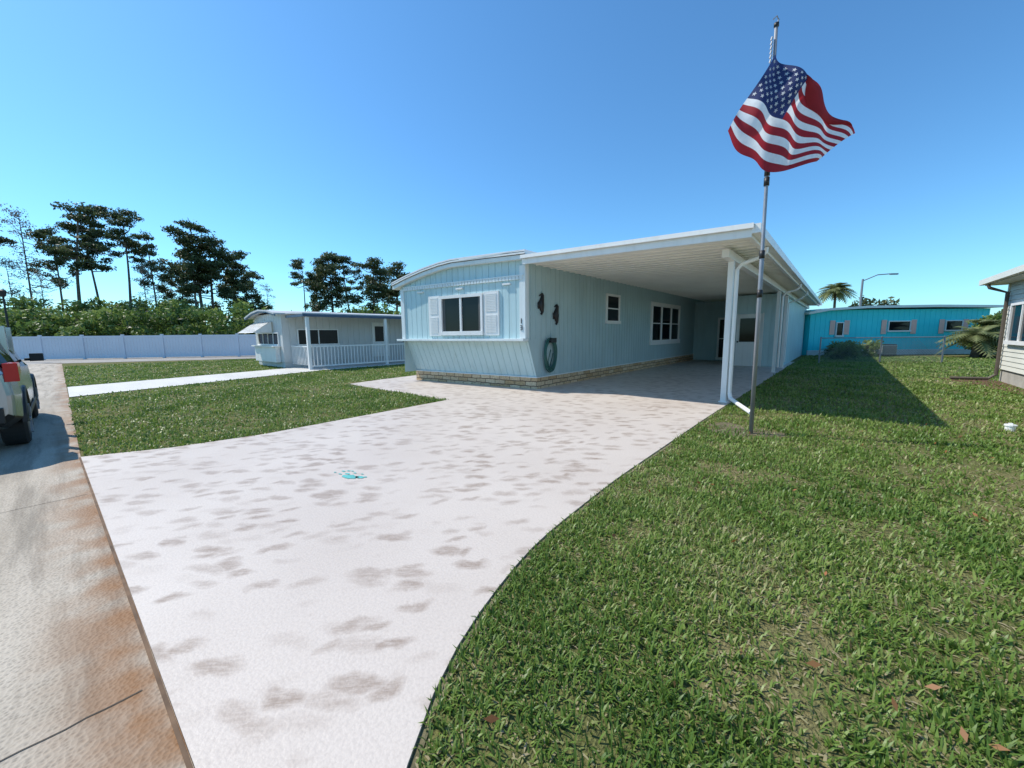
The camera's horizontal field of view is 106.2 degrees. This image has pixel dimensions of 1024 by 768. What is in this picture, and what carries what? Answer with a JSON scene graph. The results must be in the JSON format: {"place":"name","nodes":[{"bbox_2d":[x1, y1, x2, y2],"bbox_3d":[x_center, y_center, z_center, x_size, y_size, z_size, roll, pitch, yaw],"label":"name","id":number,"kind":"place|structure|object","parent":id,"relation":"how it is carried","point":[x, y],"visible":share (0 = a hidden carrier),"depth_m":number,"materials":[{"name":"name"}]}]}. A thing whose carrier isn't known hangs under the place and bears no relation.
{"place":"outdoors","nodes":[
{"label":"outdoors","id":0,"kind":"place"},
{"bbox_2d":[22,356,255,364],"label":"street","id":1,"kind":"structure","parent":0,"point":[56,361],"depth_m":25.35,"materials":[{"name":"grey asphalt"}]},
{"bbox_2d":[0,289,9,326],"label":"street lamp","id":2,"kind":"object","parent":1,"relation":"on","point":[2,293],"visible":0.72,"depth_m":23.50,"materials":[{"name":"metal"}]},
{"bbox_2d":[0,326,43,445],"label":"parked car","id":3,"kind":"object","parent":1,"relation":"on","point":[19,403],"visible":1,"depth_m":4.96,"materials":[{"name":"paint"}]},
{"bbox_2d":[0,363,193,767],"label":"curb gutter","id":4,"kind":"object","parent":1,"relation":"on","point":[72,650],"visible":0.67,"depth_m":1.86,"materials":[{"name":"beige concrete"}]},
{"bbox_2d":[0,371,141,760],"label":"curb joints","id":5,"kind":"object","parent":4,"relation":"in","point":[83,718],"visible":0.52,"depth_m":1.41,"materials":[{"name":"concrete"}]},
{"bbox_2d":[79,457,192,767],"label":"driveway lip","id":6,"kind":"object","parent":4,"relation":"on","point":[184,753],"visible":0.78,"depth_m":1.71,"materials":[{"name":"grey concrete"}]},
{"bbox_2d":[67,361,404,396],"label":"neighbor path","id":7,"kind":"structure","parent":0,"point":[73,391],"depth_m":12.64,"materials":[{"name":"concrete"}]},
{"bbox_2d":[291,317,404,369],"bbox_3d":[-4.983,-2.433,21.535,1.920,2.220,13.060,6,10,40],"label":"porch railing","id":8,"kind":"object","parent":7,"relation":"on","point":[387,360],"visible":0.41,"depth_m":17.23,"materials":[{"name":"white metal"}]},
{"bbox_2d":[81,360,793,767],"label":"driveway","id":9,"kind":"structure","parent":0,"point":[299,600],"depth_m":2.67,"materials":[{"name":"white concrete"}]},
{"bbox_2d":[334,470,366,478],"bbox_3d":[-1.625,0.909,3.872,0.404,0.001,0.179,6,10,40],"label":"paint spill","id":10,"kind":"object","parent":9,"relation":"on","point":[349,476],"visible":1,"depth_m":3.81,"materials":[{"name":"teal paint"}]},
{"bbox_2d":[693,301,725,359],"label":"passage wall","id":11,"kind":"structure","parent":9,"relation":"on","point":[708,315],"depth_m":19.31,"materials":[{"name":"blue paint"}]},
{"bbox_2d":[715,318,724,359],"bbox_3d":[10.453,-2.198,18.730,0.890,2.050,0.070,6,10,40],"label":"passage door","id":12,"kind":"structure","parent":11,"relation":"in","point":[720,339],"depth_m":18.92,"materials":[{"name":"glass"}]},
{"bbox_2d":[718,247,807,413],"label":"posts and downspouts","id":13,"kind":"object","parent":9,"relation":"on","point":[729,331],"visible":0.94,"depth_m":7.52,"materials":[{"name":"white paint"}]},
{"bbox_2d":[722,249,809,308],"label":"carport beam","id":14,"kind":"structure","parent":13,"relation":"on","point":[728,255],"depth_m":8.97,"materials":[{"name":"white metal"}]},
{"bbox_2d":[729,294,806,366],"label":"utility room wall","id":15,"kind":"structure","parent":9,"relation":"on","point":[748,305],"depth_m":15.57,"materials":[{"name":"metal"}]},
{"bbox_2d":[520,222,821,305],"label":"carport fascia","id":16,"kind":"structure","parent":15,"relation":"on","point":[775,254],"depth_m":7.21,"materials":[{"name":"white metal"}]},
{"bbox_2d":[734,313,764,366],"bbox_3d":[9.623,-1.794,15.628,0.950,2.140,0.115,6,10,40],"label":"utility door","id":17,"kind":"structure","parent":15,"relation":"in","point":[744,339],"depth_m":15.67,"materials":[{"name":"white metal"}]},
{"bbox_2d":[0,0,1023,321],"label":"sky","id":18,"kind":"structure","parent":0,"point":[419,134],"materials":[{"name":"blue"}]},
{"bbox_2d":[62,338,1023,767],"bbox_3d":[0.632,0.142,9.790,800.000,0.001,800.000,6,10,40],"label":"ground","id":19,"kind":"structure","parent":0,"point":[596,732],"depth_m":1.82,"materials":[{"name":"green plant"}]},
{"bbox_2d":[0,224,17,248],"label":"pine tree","id":20,"kind":"object","parent":19,"relation":"on","point":[3,240],"visible":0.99,"depth_m":43.64,"materials":[{"name":"green plant"}]},
{"bbox_2d":[0,256,30,301],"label":"bare tree","id":21,"kind":"object","parent":19,"relation":"on","point":[14,275],"visible":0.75,"depth_m":42.95,"materials":[{"name":"brown plant"}]},
{"bbox_2d":[0,203,73,306],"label":"bare tree","id":22,"kind":"object","parent":19,"relation":"on","point":[26,271],"visible":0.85,"depth_m":44.52,"materials":[{"name":"brown plant"}]},
{"bbox_2d":[26,270,53,307],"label":"bare tree","id":23,"kind":"object","parent":19,"relation":"on","point":[41,286],"visible":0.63,"depth_m":41.98,"materials":[{"name":"brown plant"}]},
{"bbox_2d":[27,224,81,308],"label":"pine tree","id":24,"kind":"object","parent":19,"relation":"on","point":[54,262],"visible":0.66,"depth_m":48.03,"materials":[{"name":"green plant"}]},
{"bbox_2d":[21,200,119,302],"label":"pine tree","id":25,"kind":"object","parent":19,"relation":"on","point":[87,211],"visible":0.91,"depth_m":42.49,"materials":[{"name":"green plant"}]},
{"bbox_2d":[47,212,123,304],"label":"pine tree","id":26,"kind":"object","parent":19,"relation":"on","point":[62,240],"visible":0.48,"depth_m":44.16,"materials":[{"name":"green plant"}]},
{"bbox_2d":[77,207,143,306],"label":"pine tree","id":27,"kind":"object","parent":19,"relation":"on","point":[115,218],"visible":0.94,"depth_m":41.54,"materials":[{"name":"green plant"}]},
{"bbox_2d":[12,333,256,359],"bbox_3d":[-23.658,-2.735,27.500,50.399,1.680,0.140,-2,7,-10],"label":"vinyl fence","id":28,"kind":"object","parent":19,"relation":"on","point":[120,346],"visible":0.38,"depth_m":26.98,"materials":[{"name":"white plastic"}]},
{"bbox_2d":[127,229,167,305],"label":"pine tree","id":29,"kind":"object","parent":19,"relation":"on","point":[144,250],"visible":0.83,"depth_m":44.09,"materials":[{"name":"green plant"}]},
{"bbox_2d":[127,262,168,310],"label":"bare tree","id":30,"kind":"object","parent":19,"relation":"on","point":[145,287],"visible":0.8,"depth_m":41.87,"materials":[{"name":"brown plant"}]},
{"bbox_2d":[156,261,199,311],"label":"pine tree","id":31,"kind":"object","parent":19,"relation":"on","point":[172,283],"visible":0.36,"depth_m":48.42,"materials":[{"name":"green plant"}]},
{"bbox_2d":[160,235,216,306],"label":"pine tree","id":32,"kind":"object","parent":19,"relation":"on","point":[192,268],"visible":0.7,"depth_m":42.14,"materials":[{"name":"green plant"}]},
{"bbox_2d":[156,217,239,327],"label":"pine tree","id":33,"kind":"object","parent":19,"relation":"on","point":[187,241],"visible":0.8,"depth_m":42.14,"materials":[{"name":"green plant"}]},
{"bbox_2d":[0,295,400,338],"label":"woodland scrub","id":34,"kind":"object","parent":19,"relation":"on","point":[170,317],"visible":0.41,"depth_m":34.77,"materials":[{"name":"green plant"}]},
{"bbox_2d":[176,232,240,308],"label":"pine tree","id":35,"kind":"object","parent":19,"relation":"on","point":[219,252],"visible":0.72,"depth_m":43.93,"materials":[{"name":"green plant"}]},
{"bbox_2d":[205,250,261,311],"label":"pine tree","id":36,"kind":"object","parent":19,"relation":"on","point":[237,255],"visible":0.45,"depth_m":46.59,"materials":[{"name":"green plant"}]},
{"bbox_2d":[225,270,272,318],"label":"pine tree","id":37,"kind":"object","parent":19,"relation":"on","point":[244,288],"visible":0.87,"depth_m":42.78,"materials":[{"name":"green plant"}]},
{"bbox_2d":[258,283,274,306],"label":"bare tree","id":38,"kind":"object","parent":19,"relation":"on","point":[267,295],"visible":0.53,"depth_m":46.02,"materials":[{"name":"brown plant"}]},
{"bbox_2d":[289,258,308,310],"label":"pine tree","id":39,"kind":"object","parent":19,"relation":"on","point":[297,264],"visible":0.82,"depth_m":45.87,"materials":[{"name":"green plant"}]},
{"bbox_2d":[302,271,335,311],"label":"pine tree","id":40,"kind":"object","parent":19,"relation":"on","point":[314,295],"visible":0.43,"depth_m":45.49,"materials":[{"name":"green plant"}]},
{"bbox_2d":[254,314,404,367],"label":"walls","id":41,"kind":"structure","parent":19,"relation":"on","point":[354,331],"depth_m":18.91,"materials":[{"name":"white metal"}]},
{"bbox_2d":[239,321,280,362],"bbox_3d":[-11.865,-1.979,17.985,3.100,1.870,0.820,6,10,40],"label":"window awning","id":42,"kind":"object","parent":41,"relation":"attached to","point":[267,353],"depth_m":17.77,"materials":[{"name":"white paint"}]},
{"bbox_2d":[257,332,279,345],"bbox_3d":[-11.550,-2.119,18.186,2.740,0.610,0.080,6,10,40],"label":"bay window","id":43,"kind":"structure","parent":42,"relation":"attached to","point":[270,339],"depth_m":18.10,"materials":[{"name":"white glass"}]},
{"bbox_2d":[296,329,339,345],"bbox_3d":[-9.151,-2.215,18.228,0.080,0.780,1.940,6,10,40],"label":"side window","id":44,"kind":"structure","parent":41,"relation":"attached to","point":[319,337],"depth_m":18.26,"materials":[{"name":"glass"}]},
{"bbox_2d":[244,310,400,318],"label":"roof","id":45,"kind":"structure","parent":41,"relation":"on","point":[292,313],"depth_m":17.93,"materials":[{"name":"white metal"}]},
{"bbox_2d":[245,311,400,319],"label":"fascia","id":46,"kind":"structure","parent":45,"relation":"attached to","point":[327,315],"depth_m":17.10,"materials":[{"name":"white metal"}]},
{"bbox_2d":[371,322,388,356],"bbox_3d":[-7.062,-2.393,20.684,0.058,1.800,0.950,6,10,40],"label":"door","id":47,"kind":"structure","parent":41,"relation":"attached to","point":[377,333],"depth_m":20.55,"materials":[{"name":"white paint"}]},
{"bbox_2d":[295,251,364,311],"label":"pine tree","id":48,"kind":"object","parent":19,"relation":"on","point":[322,261],"visible":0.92,"depth_m":44.07,"materials":[{"name":"green plant"}]},
{"bbox_2d":[329,255,363,309],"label":"pine tree","id":49,"kind":"object","parent":19,"relation":"on","point":[346,271],"visible":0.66,"depth_m":45.96,"materials":[{"name":"green plant"}]},
{"bbox_2d":[339,256,398,313],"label":"pine tree","id":50,"kind":"object","parent":19,"relation":"on","point":[372,284],"visible":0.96,"depth_m":44.30,"materials":[{"name":"green plant"}]},
{"bbox_2d":[372,260,408,309],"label":"pine tree","id":51,"kind":"object","parent":19,"relation":"on","point":[397,274],"visible":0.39,"depth_m":48.43,"materials":[{"name":"green plant"}]},
{"bbox_2d":[401,260,535,376],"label":"front wall","id":52,"kind":"structure","parent":19,"relation":"on","point":[513,358],"depth_m":10.33,"materials":[{"name":"teal metal"}]},
{"bbox_2d":[439,293,483,335],"bbox_3d":[-1.373,-1.838,10.257,1.524,1.070,0.089,4,9,33],"label":"front window","id":53,"kind":"structure","parent":52,"relation":"attached to","point":[461,314],"depth_m":10.24,"materials":[{"name":"white paint"}]},
{"bbox_2d":[397,339,528,340],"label":"wall trim","id":54,"kind":"structure","parent":52,"relation":"attached to","point":[462,339],"depth_m":10.16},
{"bbox_2d":[403,274,523,290],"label":"scallop trim","id":55,"kind":"structure","parent":52,"relation":"attached to","point":[477,281],"depth_m":10.03,"materials":[{"name":"white metal"}]},
{"bbox_2d":[428,291,499,335],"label":"shutters","id":56,"kind":"object","parent":52,"relation":"attached to","point":[491,314],"visible":1,"depth_m":9.78,"materials":[{"name":"white paint"}]},
{"bbox_2d":[417,283,510,292],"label":"soffit lights","id":57,"kind":"object","parent":52,"relation":"attached to","point":[462,288],"visible":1,"depth_m":10.15,"materials":[{"name":"white paint"}]},
{"bbox_2d":[404,264,704,376],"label":"side wall","id":58,"kind":"structure","parent":19,"relation":"on","point":[584,334],"depth_m":11.70,"materials":[{"name":"teal metal"}]},
{"bbox_2d":[391,249,536,289],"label":"roof","id":59,"kind":"structure","parent":58,"relation":"on","point":[405,281],"depth_m":9.95,"materials":[{"name":"white paint"}]},
{"bbox_2d":[392,251,523,285],"bbox_3d":[-1.643,-3.002,10.139,4.660,0.486,0.033,4,9,33],"label":"roof edge seam","id":60,"kind":"object","parent":59,"relation":"attached to","point":[455,262],"visible":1,"depth_m":10.05,"materials":[{"name":"white metal"}]},
{"bbox_2d":[538,293,543,314],"bbox_3d":[0.717,-1.998,9.600,0.204,0.548,0.166,-2,8,-12],"label":"seahorse wall ornament","id":61,"kind":"object","parent":58,"relation":"attached to","point":[541,304],"visible":1,"depth_m":9.56,"materials":[{"name":"metal"}]},
{"bbox_2d":[400,264,689,377],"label":"corner trim","id":62,"kind":"structure","parent":58,"relation":"attached to","point":[524,298],"depth_m":9.25,"materials":[{"name":"white metal"}]},
{"bbox_2d":[544,338,556,372],"bbox_3d":[1.016,-0.750,9.999,0.180,0.918,0.573,6,10,40],"label":"garden hose","id":63,"kind":"object","parent":58,"relation":"hanging from","point":[553,341],"visible":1,"depth_m":9.94,"materials":[{"name":"rubber"}]},
{"bbox_2d":[553,304,558,324],"bbox_3d":[1.148,-1.829,10.128,0.204,0.548,0.166,-2,8,-12],"label":"seahorse wall ornament","id":64,"kind":"object","parent":58,"relation":"attached to","point":[556,315],"visible":1,"depth_m":10.09,"materials":[{"name":"metal"}]},
{"bbox_2d":[605,293,620,323],"bbox_3d":[3.327,-2.451,12.598,0.080,0.950,1.010,6,10,40],"label":"side window","id":65,"kind":"structure","parent":58,"relation":"attached to","point":[612,311],"depth_m":12.59,"materials":[{"name":"white paint"}]},
{"bbox_2d":[649,301,680,344],"bbox_3d":[6.620,-2.567,16.467,0.080,1.700,3.540,6,10,40],"label":"side window triple","id":66,"kind":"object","parent":58,"relation":"attached to","point":[664,323],"visible":1,"depth_m":16.32,"materials":[{"name":"white paint"}]},
{"bbox_2d":[416,354,692,388],"bbox_3d":[4.667,-1.048,17.715,4.328,0.350,18.572,6,10,40],"label":"stone skirt","id":67,"kind":"object","parent":19,"relation":"on","point":[525,382],"visible":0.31,"depth_m":11.19,"materials":[{"name":"beige stone"}]},
{"bbox_2d":[408,370,781,767],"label":"soil edging","id":68,"kind":"object","parent":19,"relation":"on","point":[421,741],"visible":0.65,"depth_m":1.70,"materials":[{"name":"brown soil"}]},
{"bbox_2d":[484,414,1022,750],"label":"fallen leaves","id":69,"kind":"object","parent":19,"relation":"on","point":[491,718],"visible":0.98,"depth_m":1.46,"materials":[{"name":"brown plant"}]},
{"bbox_2d":[709,422,798,437],"bbox_3d":[3.251,0.676,5.401,0.835,0.001,1.092,-5,9,-31],"label":"bare soil patch","id":70,"kind":"object","parent":19,"relation":"on","point":[727,424],"visible":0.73,"depth_m":5.48,"materials":[{"name":"brown soil"}]},
{"bbox_2d":[749,15,779,433],"bbox_3d":[3.246,-1.893,5.002,0.127,5.207,0.064,1,7,10],"label":"flagpole","id":71,"kind":"object","parent":70,"relation":"on","point":[759,293],"visible":0.89,"depth_m":5.05,"materials":[{"name":"metal"}]},
{"bbox_2d":[728,55,854,171],"bbox_3d":[3.379,-3.281,4.670,1.535,1.357,0.212,0,7,4],"label":"american flag","id":72,"kind":"object","parent":71,"relation":"attached to","point":[784,120],"visible":1,"depth_m":4.67,"materials":[{"name":"multicoloured fabric"}]},
{"bbox_2d":[820,346,835,356],"bbox_3d":[17.184,-1.662,20.605,1.407,0.708,1.442,6,10,40],"label":"shrub","id":73,"kind":"object","parent":19,"relation":"on","point":[832,349],"visible":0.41,"depth_m":20.54,"materials":[{"name":"green plant"}]},
{"bbox_2d":[824,341,841,355],"bbox_3d":[17.558,-1.879,20.841,1.271,0.990,0.795,0,7,8],"label":"shrub","id":74,"kind":"object","parent":19,"relation":"on","point":[833,346],"visible":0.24,"depth_m":20.80,"materials":[{"name":"green plant"}]},
{"bbox_2d":[815,282,858,307],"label":"palm tree","id":75,"kind":"object","parent":19,"relation":"on","point":[838,291],"visible":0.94,"depth_m":44.68,"materials":[{"name":"green plant"}]},
{"bbox_2d":[826,341,864,358],"bbox_3d":[16.340,-1.641,18.857,1.112,1.017,1.570,-1,7,0],"label":"shrub","id":76,"kind":"object","parent":19,"relation":"on","point":[843,352],"visible":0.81,"depth_m":18.62,"materials":[{"name":"green plant"}]},
{"bbox_2d":[862,338,883,356],"bbox_3d":[19.344,-1.950,20.792,0.964,1.077,1.129,2,8,18],"label":"shrub","id":77,"kind":"object","parent":19,"relation":"on","point":[875,354],"visible":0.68,"depth_m":20.58,"materials":[{"name":"green plant"}]},
{"bbox_2d":[859,273,898,305],"bbox_3d":[37.321,-7.670,39.426,3.660,7.150,0.252,-1,7,-1],"label":"street lamp","id":78,"kind":"object","parent":19,"relation":"on","point":[861,292],"visible":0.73,"depth_m":39.02,"materials":[{"name":"metal"}]},
{"bbox_2d":[818,336,945,362],"bbox_3d":[16.085,-1.500,16.768,5.071,1.150,0.055,0,7,5],"label":"chain link fence","id":79,"kind":"object","parent":19,"relation":"on","point":[881,345],"visible":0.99,"depth_m":16.75,"materials":[{"name":"metal"}]},
{"bbox_2d":[874,344,896,355],"bbox_3d":[20.381,-1.882,21.105,0.800,0.610,0.712,-1,7,0],"label":"air conditioner","id":80,"kind":"object","parent":19,"relation":"on","point":[887,351],"visible":0.66,"depth_m":20.76,"materials":[{"name":"metal"}]},
{"bbox_2d":[802,308,990,354],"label":"walls","id":81,"kind":"structure","parent":19,"relation":"on","point":[865,323],"depth_m":22.18,"materials":[{"name":"teal metal"}]},
{"bbox_2d":[834,322,844,336],"bbox_3d":[18.893,-3.142,22.162,0.490,0.830,0.080,-1,7,0],"label":"window","id":82,"kind":"structure","parent":81,"relation":"attached to","point":[839,330],"depth_m":22.17,"materials":[{"name":"white paint"}]},
{"bbox_2d":[806,349,970,355],"bbox_3d":[22.331,-1.860,22.379,10.340,0.300,0.075,-1,7,0],"label":"skirting","id":83,"kind":"object","parent":81,"relation":"attached to","point":[946,351],"visible":0.5,"depth_m":22.35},
{"bbox_2d":[829,319,968,334],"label":"shutters","id":84,"kind":"object","parent":81,"relation":"attached to","point":[884,326],"visible":0.92,"depth_m":22.16,"materials":[{"name":"white plastic"}]},
{"bbox_2d":[887,321,911,331],"bbox_3d":[22.316,-3.327,22.143,1.340,0.630,0.080,-1,7,0],"label":"window","id":85,"kind":"structure","parent":81,"relation":"attached to","point":[899,326],"depth_m":22.16,"materials":[{"name":"white paint"}]},
{"bbox_2d":[805,305,1003,314],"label":"roof","id":86,"kind":"structure","parent":81,"relation":"on","point":[908,307],"depth_m":21.71,"materials":[{"name":"white paint"}]},
{"bbox_2d":[944,320,963,330],"bbox_3d":[25.466,-3.360,22.143,1.040,0.630,0.080,-1,7,0],"label":"window","id":87,"kind":"structure","parent":81,"relation":"attached to","point":[950,325],"depth_m":22.15,"materials":[{"name":"white paint"}]},
{"bbox_2d":[848,295,1002,335],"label":"distant trees","id":88,"kind":"object","parent":19,"relation":"on","point":[869,302],"visible":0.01,"depth_m":58.49,"materials":[{"name":"green plant"}]},
{"bbox_2d":[934,325,999,358],"bbox_3d":[23.207,-2.071,19.262,2.944,1.724,2.933,6,10,40],"label":"palm tree","id":89,"kind":"object","parent":19,"relation":"on","point":[978,335],"visible":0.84,"depth_m":19.02,"materials":[{"name":"green plant"}]},
{"bbox_2d":[961,342,981,352],"bbox_3d":[24.605,-2.107,20.558,1.283,1.152,1.308,-3,8,-15],"label":"shrub","id":90,"kind":"object","parent":19,"relation":"on","point":[969,347],"visible":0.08,"depth_m":20.55,"materials":[{"name":"green plant"}]},
{"bbox_2d":[952,319,1001,356],"bbox_3d":[24.353,-2.356,19.745,2.577,1.935,2.415,6,10,40],"label":"palm tree","id":91,"kind":"object","parent":19,"relation":"on","point":[984,323],"visible":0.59,"depth_m":19.60,"materials":[{"name":"green plant"}]},
{"bbox_2d":[934,377,1023,393],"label":"mulch bed","id":92,"kind":"object","parent":19,"relation":"on","point":[987,384],"visible":0.5,"depth_m":9.82,"materials":[{"name":"brown soil"}]},
{"bbox_2d":[967,312,1001,352],"bbox_3d":[25.878,-2.715,20.755,1.637,2.325,1.784,0,7,4],"label":"shrub","id":93,"kind":"object","parent":19,"relation":"on","point":[997,316],"visible":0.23,"depth_m":20.47,"materials":[{"name":"green plant"}]},
{"bbox_2d":[990,335,998,350],"bbox_3d":[25.539,-2.108,19.574,1.837,1.546,1.684,1,8,16],"label":"shrub","id":94,"kind":"object","parent":19,"relation":"on","point":[993,345],"visible":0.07,"depth_m":20.05,"materials":[{"name":"green plant"}]},
{"bbox_2d":[1004,423,1017,431],"bbox_3d":[6.907,0.596,5.330,0.119,0.110,0.119,6,10,40],"label":"sewer cleanout","id":95,"kind":"object","parent":19,"relation":"on","point":[1010,426],"visible":0.91,"depth_m":5.30,"materials":[{"name":"white paint"}]},
{"bbox_2d":[999,369,1023,388],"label":"foundation","id":96,"kind":"object","parent":19,"relation":"on","point":[1011,378],"depth_m":9.65,"materials":[{"name":"white concrete"}]},
{"bbox_2d":[999,280,1023,374],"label":"siding","id":97,"kind":"object","parent":96,"relation":"on","point":[1012,358],"visible":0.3,"depth_m":9.71,"materials":[{"name":"white plastic"}]},
{"bbox_2d":[979,264,1023,369],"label":"roof and gutter","id":98,"kind":"structure","parent":97,"relation":"on","point":[1011,276],"depth_m":9.40,"materials":[{"name":"white metal"}]},
{"bbox_2d":[949,284,1009,379],"bbox_3d":[12.684,-1.395,10.438,0.877,2.591,0.122,4,9,33],"label":"downspout","id":99,"kind":"object","parent":98,"relation":"attached to","point":[1001,334],"visible":1,"depth_m":10.23,"materials":[{"name":"white metal"}]},
{"bbox_2d":[1003,302,1023,345],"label":"window","id":100,"kind":"structure","parent":97,"relation":"attached to","point":[1015,332],"depth_m":9.52,"materials":[{"name":"white paint"}]},
{"bbox_2d":[531,238,816,305],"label":"carport ceiling","id":101,"kind":"structure","parent":0,"point":[697,271],"depth_m":9.87,"materials":[{"name":"white metal"}]}
]}

